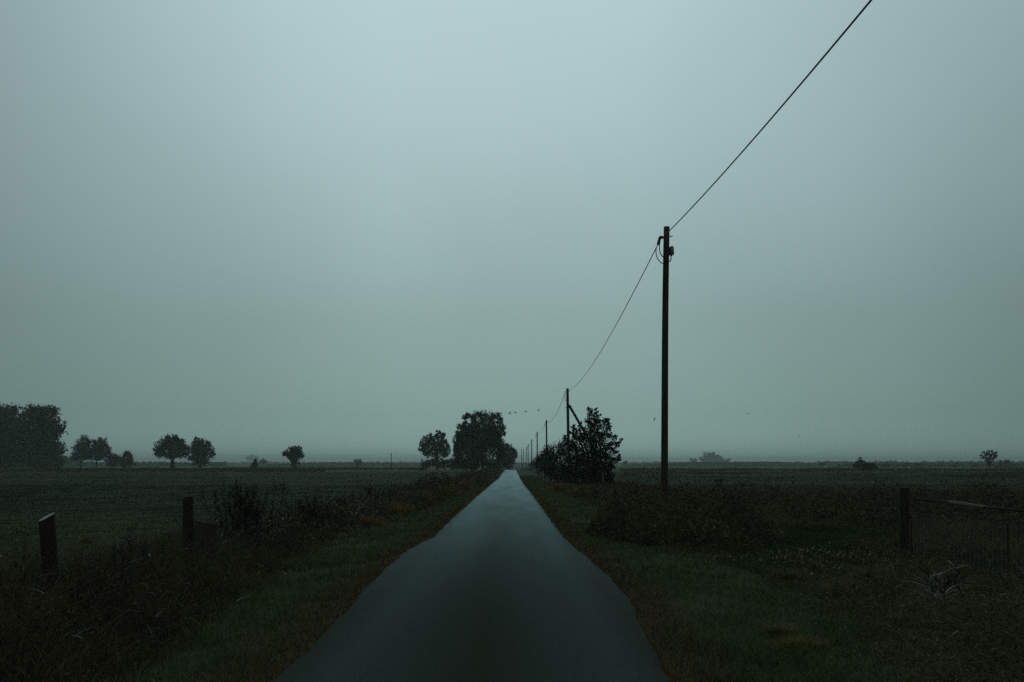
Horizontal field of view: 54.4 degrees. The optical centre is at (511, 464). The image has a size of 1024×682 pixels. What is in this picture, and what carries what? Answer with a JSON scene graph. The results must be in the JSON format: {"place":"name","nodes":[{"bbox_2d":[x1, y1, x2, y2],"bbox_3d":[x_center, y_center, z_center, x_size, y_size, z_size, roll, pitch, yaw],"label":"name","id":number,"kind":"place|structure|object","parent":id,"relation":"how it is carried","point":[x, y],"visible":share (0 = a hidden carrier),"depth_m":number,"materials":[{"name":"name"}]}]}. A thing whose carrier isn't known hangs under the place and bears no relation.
{"place":"outdoors","nodes":[
{"label":"outdoors","id":0,"kind":"place"},
{"bbox_2d":[274,469,669,681],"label":"road","id":1,"kind":"structure","parent":0,"point":[499,580],"depth_m":10.50,"materials":[{"name":"grey asphalt"}]},
{"bbox_2d":[0,465,1023,681],"bbox_3d":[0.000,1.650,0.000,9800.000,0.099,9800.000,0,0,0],"label":"ground","id":2,"kind":"structure","parent":0,"point":[428,470],"depth_m":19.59,"materials":[{"name":"green plant"}]},
{"bbox_2d":[0,402,28,468],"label":"broadleaf tree","id":3,"kind":"object","parent":2,"relation":"on","point":[8,418],"visible":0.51,"depth_m":360.81,"materials":[{"name":"green plant"}]},
{"bbox_2d":[0,455,59,467],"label":"understorey bush","id":4,"kind":"object","parent":2,"relation":"on","point":[7,463],"visible":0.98,"depth_m":346.72,"materials":[{"name":"green plant"}]},
{"bbox_2d":[3,401,68,467],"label":"broadleaf tree","id":5,"kind":"object","parent":2,"relation":"on","point":[40,438],"visible":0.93,"depth_m":355.33,"materials":[{"name":"green plant"}]},
{"bbox_2d":[38,513,60,617],"bbox_3d":[-4.712,1.148,10.178,0.248,1.314,0.164,0,0,-37],"label":"fence post","id":6,"kind":"object","parent":2,"relation":"on","point":[48,521],"visible":0.58,"depth_m":10.11,"materials":[{"name":"brown wood"}]},
{"bbox_2d":[61,455,82,466],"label":"distant wood","id":7,"kind":"object","parent":2,"relation":"on","point":[71,463],"visible":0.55,"depth_m":780.78,"materials":[{"name":"grey plant"}]},
{"bbox_2d":[69,434,95,467],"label":"tree","id":8,"kind":"object","parent":2,"relation":"on","point":[84,452],"visible":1,"depth_m":398.45,"materials":[{"name":"green plant"}]},
{"bbox_2d":[76,532,97,542],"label":"grass tuft","id":9,"kind":"object","parent":2,"relation":"on","point":[89,539],"visible":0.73,"depth_m":20.84,"materials":[{"name":"green plant"}]},
{"bbox_2d":[89,436,112,467],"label":"tree","id":10,"kind":"object","parent":2,"relation":"on","point":[101,452],"visible":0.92,"depth_m":403.01,"materials":[{"name":"green plant"}]},
{"bbox_2d":[103,452,121,467],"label":"round bush","id":11,"kind":"object","parent":2,"relation":"on","point":[113,459],"visible":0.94,"depth_m":378.86,"materials":[{"name":"green plant"}]},
{"bbox_2d":[118,449,136,467],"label":"pointed bush","id":12,"kind":"object","parent":2,"relation":"on","point":[129,462],"visible":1,"depth_m":378.93,"materials":[{"name":"green plant"}]},
{"bbox_2d":[106,527,176,583],"bbox_3d":[-4.973,1.220,12.473,1.653,0.864,1.142,0,0,21],"label":"reed clump","id":13,"kind":"object","parent":2,"relation":"on","point":[121,550],"visible":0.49,"depth_m":12.59,"materials":[{"name":"plant"}]},
{"bbox_2d":[132,536,178,577],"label":"reed clump","id":14,"kind":"object","parent":2,"relation":"on","point":[154,552],"visible":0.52,"depth_m":13.21,"materials":[{"name":"plant"}]},
{"bbox_2d":[82,461,229,465],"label":"distant wood","id":15,"kind":"object","parent":2,"relation":"on","point":[149,463],"visible":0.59,"depth_m":926.74,"materials":[{"name":"grey plant"}]},
{"bbox_2d":[0,467,325,471],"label":"rough growth","id":16,"kind":"object","parent":2,"relation":"on","point":[143,469],"visible":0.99,"depth_m":238.38,"materials":[{"name":"green plant"}]},
{"bbox_2d":[0,476,328,681],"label":"ditch weeds","id":17,"kind":"object","parent":2,"relation":"on","point":[33,624],"visible":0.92,"depth_m":9.92,"materials":[{"name":"green plant"}]},
{"bbox_2d":[153,433,189,467],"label":"tree","id":18,"kind":"object","parent":2,"relation":"on","point":[174,447],"visible":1,"depth_m":346.99,"materials":[{"name":"green plant"}]},
{"bbox_2d":[181,496,193,559],"bbox_3d":[-4.989,1.134,15.298,0.181,1.306,0.170,0,0,0],"label":"fence post","id":19,"kind":"object","parent":2,"relation":"on","point":[188,510],"visible":0.66,"depth_m":15.23,"materials":[{"name":"brown wood"}]},
{"bbox_2d":[185,436,215,467],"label":"tree","id":20,"kind":"object","parent":2,"relation":"on","point":[197,456],"visible":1,"depth_m":350.04,"materials":[{"name":"green plant"}]},
{"bbox_2d":[193,521,217,571],"bbox_3d":[-4.633,1.256,15.011,0.042,0.788,1.043,0,0,-38],"label":"picket panel","id":21,"kind":"object","parent":2,"relation":"on","point":[207,529],"visible":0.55,"depth_m":14.94,"materials":[{"name":"brown wood"}]},
{"bbox_2d":[197,518,248,548],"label":"reed clump","id":22,"kind":"object","parent":2,"relation":"on","point":[230,532],"visible":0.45,"depth_m":17.54,"materials":[{"name":"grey plant"}]},
{"bbox_2d":[197,477,285,551],"bbox_3d":[-4.705,0.925,18.420,2.703,1.423,1.967,0,0,24],"label":"reed clump","id":23,"kind":"object","parent":2,"relation":"on","point":[250,511],"visible":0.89,"depth_m":18.43,"materials":[{"name":"green plant"}]},
{"bbox_2d":[214,508,283,547],"bbox_3d":[-4.897,1.211,18.185,2.286,0.879,1.709,0,0,38],"label":"reed clump","id":24,"kind":"object","parent":2,"relation":"on","point":[259,531],"visible":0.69,"depth_m":18.20,"materials":[{"name":"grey plant"}]},
{"bbox_2d":[246,454,258,461],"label":"misty tree","id":25,"kind":"object","parent":2,"relation":"on","point":[252,458],"visible":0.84,"depth_m":2693.23,"materials":[{"name":"green plant"}]},
{"bbox_2d":[250,459,258,467],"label":"conifer shrub","id":26,"kind":"object","parent":2,"relation":"on","point":[255,464],"visible":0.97,"depth_m":339.25,"materials":[{"name":"green plant"}]},
{"bbox_2d":[258,458,267,463],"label":"hazy bush","id":27,"kind":"object","parent":2,"relation":"on","point":[263,461],"visible":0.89,"depth_m":898.23,"materials":[{"name":"green plant"}]},
{"bbox_2d":[258,506,306,535],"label":"reed clump","id":28,"kind":"object","parent":2,"relation":"on","point":[290,512],"visible":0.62,"depth_m":22.01,"materials":[{"name":"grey plant"}]},
{"bbox_2d":[281,445,304,466],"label":"tree","id":29,"kind":"object","parent":2,"relation":"on","point":[293,453],"visible":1,"depth_m":328.68,"materials":[{"name":"green plant"}]},
{"bbox_2d":[272,492,333,530],"bbox_3d":[-4.973,1.117,24.072,1.906,1.101,1.737,0,0,-26],"label":"reed clump","id":30,"kind":"object","parent":2,"relation":"on","point":[312,513],"visible":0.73,"depth_m":23.91,"materials":[{"name":"green plant"}]},
{"bbox_2d":[209,461,420,465],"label":"distant wood","id":31,"kind":"object","parent":2,"relation":"on","point":[238,464],"visible":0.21,"depth_m":1885.73,"materials":[{"name":"plant"}]},
{"bbox_2d":[212,466,421,469],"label":"rough growth","id":32,"kind":"object","parent":2,"relation":"on","point":[363,468],"visible":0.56,"depth_m":324.22,"materials":[{"name":"green plant"}]},
{"bbox_2d":[249,462,421,466],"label":"dike","id":33,"kind":"structure","parent":2,"relation":"on","point":[347,464],"depth_m":823.62,"materials":[{"name":"green plant"}]},
{"bbox_2d":[197,474,475,544],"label":"ditch weeds","id":34,"kind":"object","parent":2,"relation":"on","point":[325,528],"visible":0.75,"depth_m":28.46,"materials":[{"name":"green plant"}]},
{"bbox_2d":[353,459,362,466],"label":"hazy bush","id":35,"kind":"object","parent":2,"relation":"on","point":[358,462],"visible":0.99,"depth_m":759.31,"materials":[{"name":"green plant"}]},
{"bbox_2d":[325,493,402,520],"bbox_3d":[-4.154,1.205,27.019,2.218,0.898,2.183,0,0,0],"label":"reed clump","id":36,"kind":"object","parent":2,"relation":"on","point":[346,503],"visible":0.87,"depth_m":27.16,"materials":[{"name":"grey plant"}]},
{"bbox_2d":[367,487,371,506],"bbox_3d":[-4.963,1.296,34.698,0.190,1.011,0.191,0,0,0],"label":"fence post","id":37,"kind":"object","parent":2,"relation":"on","point":[369,490],"visible":0.45,"depth_m":34.63,"materials":[{"name":"brown wood"}]},
{"bbox_2d":[351,513,388,528],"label":"grass tuft","id":38,"kind":"object","parent":2,"relation":"on","point":[376,522],"visible":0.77,"depth_m":25.98,"materials":[{"name":"green plant"}]},
{"bbox_2d":[379,498,418,515],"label":"grass tuft","id":39,"kind":"object","parent":2,"relation":"on","point":[399,509],"visible":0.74,"depth_m":31.49,"materials":[{"name":"green plant"}]},
{"bbox_2d":[411,490,445,503],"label":"grass tuft","id":40,"kind":"object","parent":2,"relation":"on","point":[425,497],"visible":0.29,"depth_m":40.96,"materials":[{"name":"green plant"}]},
{"bbox_2d":[414,471,451,485],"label":"round bush","id":41,"kind":"object","parent":2,"relation":"on","point":[433,477],"visible":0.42,"depth_m":63.65,"materials":[{"name":"green plant"}]},
{"bbox_2d":[418,430,450,469],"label":"umbrella tree","id":42,"kind":"object","parent":2,"relation":"on","point":[426,444],"visible":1,"depth_m":298.13,"materials":[{"name":"green plant"}]},
{"bbox_2d":[419,457,470,469],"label":"clipped hedge","id":43,"kind":"object","parent":2,"relation":"on","point":[433,462],"visible":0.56,"depth_m":286.57,"materials":[{"name":"green plant"}]},
{"bbox_2d":[434,465,503,488],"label":"ditch weeds","id":44,"kind":"object","parent":2,"relation":"on","point":[478,477],"visible":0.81,"depth_m":93.33,"materials":[{"name":"green plant"}]},
{"bbox_2d":[450,409,506,471],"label":"willow tree","id":45,"kind":"object","parent":2,"relation":"on","point":[475,439],"visible":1,"depth_m":232.53,"materials":[{"name":"green plant"}]},
{"bbox_2d":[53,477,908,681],"bbox_3d":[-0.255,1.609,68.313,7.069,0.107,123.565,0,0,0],"label":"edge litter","id":46,"kind":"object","parent":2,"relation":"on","point":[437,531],"visible":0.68,"depth_m":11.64,"materials":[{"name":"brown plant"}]},
{"bbox_2d":[481,458,500,469],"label":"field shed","id":47,"kind":"structure","parent":2,"relation":"on","point":[492,461],"depth_m":266.49,"materials":[{"name":"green plant"}]},
{"bbox_2d":[497,443,517,469],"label":"purplish tree","id":48,"kind":"object","parent":2,"relation":"on","point":[511,452],"visible":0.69,"depth_m":318.09,"materials":[{"name":"green plant"}]},
{"bbox_2d":[0,487,1020,672],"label":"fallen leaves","id":49,"kind":"object","parent":2,"relation":"on","point":[432,509],"visible":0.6,"depth_m":11.34,"materials":[{"name":"brown plant"}]},
{"bbox_2d":[512,462,530,465],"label":"distant wood","id":50,"kind":"object","parent":2,"relation":"on","point":[523,464],"visible":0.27,"depth_m":1472.78,"materials":[{"name":"plant"}]},
{"bbox_2d":[545,420,546,476],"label":"telephone pole","id":51,"kind":"object","parent":2,"relation":"on","point":[546,434],"visible":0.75,"depth_m":131.90,"materials":[{"name":"brown wood"}]},
{"bbox_2d":[529,438,571,482],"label":"roadside hedge","id":52,"kind":"object","parent":2,"relation":"on","point":[549,465],"visible":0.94,"depth_m":84.84,"materials":[{"name":"green plant"}]},
{"bbox_2d":[544,481,571,491],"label":"grass tuft","id":53,"kind":"object","parent":2,"relation":"on","point":[555,488],"visible":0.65,"depth_m":58.46,"materials":[{"name":"green plant"}]},
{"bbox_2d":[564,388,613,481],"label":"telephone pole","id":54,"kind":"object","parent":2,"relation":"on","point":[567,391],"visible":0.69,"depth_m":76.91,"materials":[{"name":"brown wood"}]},
{"bbox_2d":[558,406,622,484],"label":"tall shrub","id":55,"kind":"object","parent":2,"relation":"on","point":[591,462],"visible":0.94,"depth_m":71.46,"materials":[{"name":"green plant"}]},
{"bbox_2d":[656,226,673,506],"bbox_3d":[3.786,-1.975,24.697,0.455,7.852,0.196,0,0,0],"label":"telephone pole","id":56,"kind":"object","parent":2,"relation":"on","point":[667,250],"visible":0.93,"depth_m":24.63,"materials":[{"name":"brown wood"}]},
{"bbox_2d":[569,245,657,390],"bbox_3d":[3.998,-5.321,50.850,0.025,0.758,52.306,0,0,1],"label":"telephone wire","id":57,"kind":"object","parent":56,"relation":"attached to","point":[623,310],"visible":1,"depth_m":32.40,"materials":[{"name":"black metal"}]},
{"bbox_2d":[661,0,871,238],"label":"telephone wire","id":58,"kind":"object","parent":56,"relation":"attached to","point":[835,42],"visible":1,"depth_m":13.17,"materials":[{"name":"black metal"}]},
{"bbox_2d":[569,471,802,548],"bbox_3d":[4.056,0.887,23.488,6.673,1.658,9.930,0,0,0],"label":"bramble thicket","id":59,"kind":"object","parent":2,"relation":"on","point":[606,529],"visible":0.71,"depth_m":21.38,"materials":[{"name":"green plant"}]},
{"bbox_2d":[699,451,723,461],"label":"misty tree","id":60,"kind":"object","parent":2,"relation":"on","point":[711,457],"visible":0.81,"depth_m":1992.87,"materials":[{"name":"green plant"}]},
{"bbox_2d":[619,462,843,466],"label":"dike","id":61,"kind":"structure","parent":2,"relation":"on","point":[738,464],"depth_m":800.45,"materials":[{"name":"green plant"}]},
{"bbox_2d":[614,461,852,465],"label":"distant wood","id":62,"kind":"object","parent":2,"relation":"on","point":[621,463],"visible":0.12,"depth_m":1900.69,"materials":[{"name":"grey plant"}]},
{"bbox_2d":[747,619,808,638],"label":"grass tuft","id":63,"kind":"object","parent":2,"relation":"on","point":[778,631],"visible":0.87,"depth_m":9.56,"materials":[{"name":"green plant"}]},
{"bbox_2d":[760,566,814,581],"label":"grass tuft","id":64,"kind":"object","parent":2,"relation":"on","point":[783,575],"visible":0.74,"depth_m":13.93,"materials":[{"name":"green plant"}]},
{"bbox_2d":[561,472,1023,575],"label":"bramble thicket","id":65,"kind":"object","parent":2,"relation":"on","point":[978,527],"visible":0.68,"depth_m":19.66,"materials":[{"name":"green plant"}]},
{"bbox_2d":[757,632,839,655],"bbox_3d":[2.558,1.574,8.864,0.752,0.153,0.773,0,0,0],"label":"grass tuft","id":66,"kind":"object","parent":2,"relation":"on","point":[799,643],"visible":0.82,"depth_m":8.83,"materials":[{"name":"green plant"}]},
{"bbox_2d":[587,467,1023,527],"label":"bramble thicket","id":67,"kind":"object","parent":2,"relation":"on","point":[844,505],"visible":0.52,"depth_m":31.66,"materials":[{"name":"green plant"}]},
{"bbox_2d":[619,467,1023,470],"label":"rough growth","id":68,"kind":"object","parent":2,"relation":"on","point":[833,469],"visible":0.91,"depth_m":269.78,"materials":[{"name":"green plant"}]},
{"bbox_2d":[620,469,1023,477],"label":"tussocks","id":69,"kind":"object","parent":2,"relation":"on","point":[1001,474],"visible":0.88,"depth_m":167.46,"materials":[{"name":"green plant"}]},
{"bbox_2d":[691,541,981,570],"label":"fallen leaves","id":70,"kind":"object","parent":2,"relation":"on","point":[826,556],"visible":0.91,"depth_m":15.96,"materials":[{"name":"brown plant"}]},
{"bbox_2d":[853,457,864,467],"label":"spiky tree","id":71,"kind":"object","parent":2,"relation":"on","point":[856,465],"visible":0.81,"depth_m":264.70,"materials":[{"name":"green plant"}]},
{"bbox_2d":[857,462,877,470],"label":"round bush","id":72,"kind":"object","parent":2,"relation":"on","point":[868,466],"visible":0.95,"depth_m":261.04,"materials":[{"name":"green plant"}]},
{"bbox_2d":[731,553,1023,681],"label":"weeds","id":73,"kind":"object","parent":2,"relation":"on","point":[976,611],"visible":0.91,"depth_m":9.88,"materials":[{"name":"green plant"}]},
{"bbox_2d":[899,488,909,552],"bbox_3d":[7.022,1.100,17.798,0.186,1.371,0.187,0,0,0],"label":"gate post","id":74,"kind":"object","parent":2,"relation":"on","point":[904,517],"visible":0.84,"depth_m":17.73,"materials":[{"name":"brown wood"}]},
{"bbox_2d":[817,460,1023,463],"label":"distant wood","id":75,"kind":"object","parent":2,"relation":"on","point":[937,462],"visible":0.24,"depth_m":1134.91,"materials":[{"name":"plant"}]},
{"bbox_2d":[862,565,995,609],"bbox_3d":[5.448,1.374,11.570,2.500,0.555,1.946,0,0,0],"label":"reed clump","id":76,"kind":"object","parent":2,"relation":"on","point":[950,582],"visible":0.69,"depth_m":11.52,"materials":[{"name":"plant"}]},
{"bbox_2d":[842,463,1023,466],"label":"distant wood","id":77,"kind":"object","parent":2,"relation":"on","point":[931,465],"visible":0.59,"depth_m":737.84,"materials":[{"name":"plant"}]},
{"bbox_2d":[950,462,959,466],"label":"hazy bush","id":78,"kind":"object","parent":2,"relation":"on","point":[954,465],"visible":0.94,"depth_m":618.83,"materials":[{"name":"green plant"}]},
{"bbox_2d":[900,557,1023,617],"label":"reed clump","id":79,"kind":"object","parent":2,"relation":"on","point":[935,578],"visible":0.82,"depth_m":11.19,"materials":[{"name":"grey plant"}]},
{"bbox_2d":[913,498,1023,581],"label":"field gate","id":80,"kind":"structure","parent":2,"relation":"on","point":[970,505],"depth_m":15.40,"materials":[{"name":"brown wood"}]},
{"bbox_2d":[979,449,997,469],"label":"sapling","id":81,"kind":"object","parent":2,"relation":"on","point":[989,458],"visible":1,"depth_m":261.51,"materials":[{"name":"green plant"}]},
{"bbox_2d":[994,459,1016,467],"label":"hazy bush","id":82,"kind":"object","parent":2,"relation":"on","point":[1006,463],"visible":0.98,"depth_m":558.65,"materials":[{"name":"green plant"}]},
{"bbox_2d":[0,0,1023,464],"label":"sky","id":83,"kind":"structure","parent":0,"point":[333,229],"materials":[{"name":"grey"}]},
{"bbox_2d":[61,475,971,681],"bbox_3d":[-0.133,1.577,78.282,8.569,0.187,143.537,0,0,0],"label":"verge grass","id":84,"kind":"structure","parent":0,"point":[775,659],"depth_m":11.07,"materials":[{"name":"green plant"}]}
]}

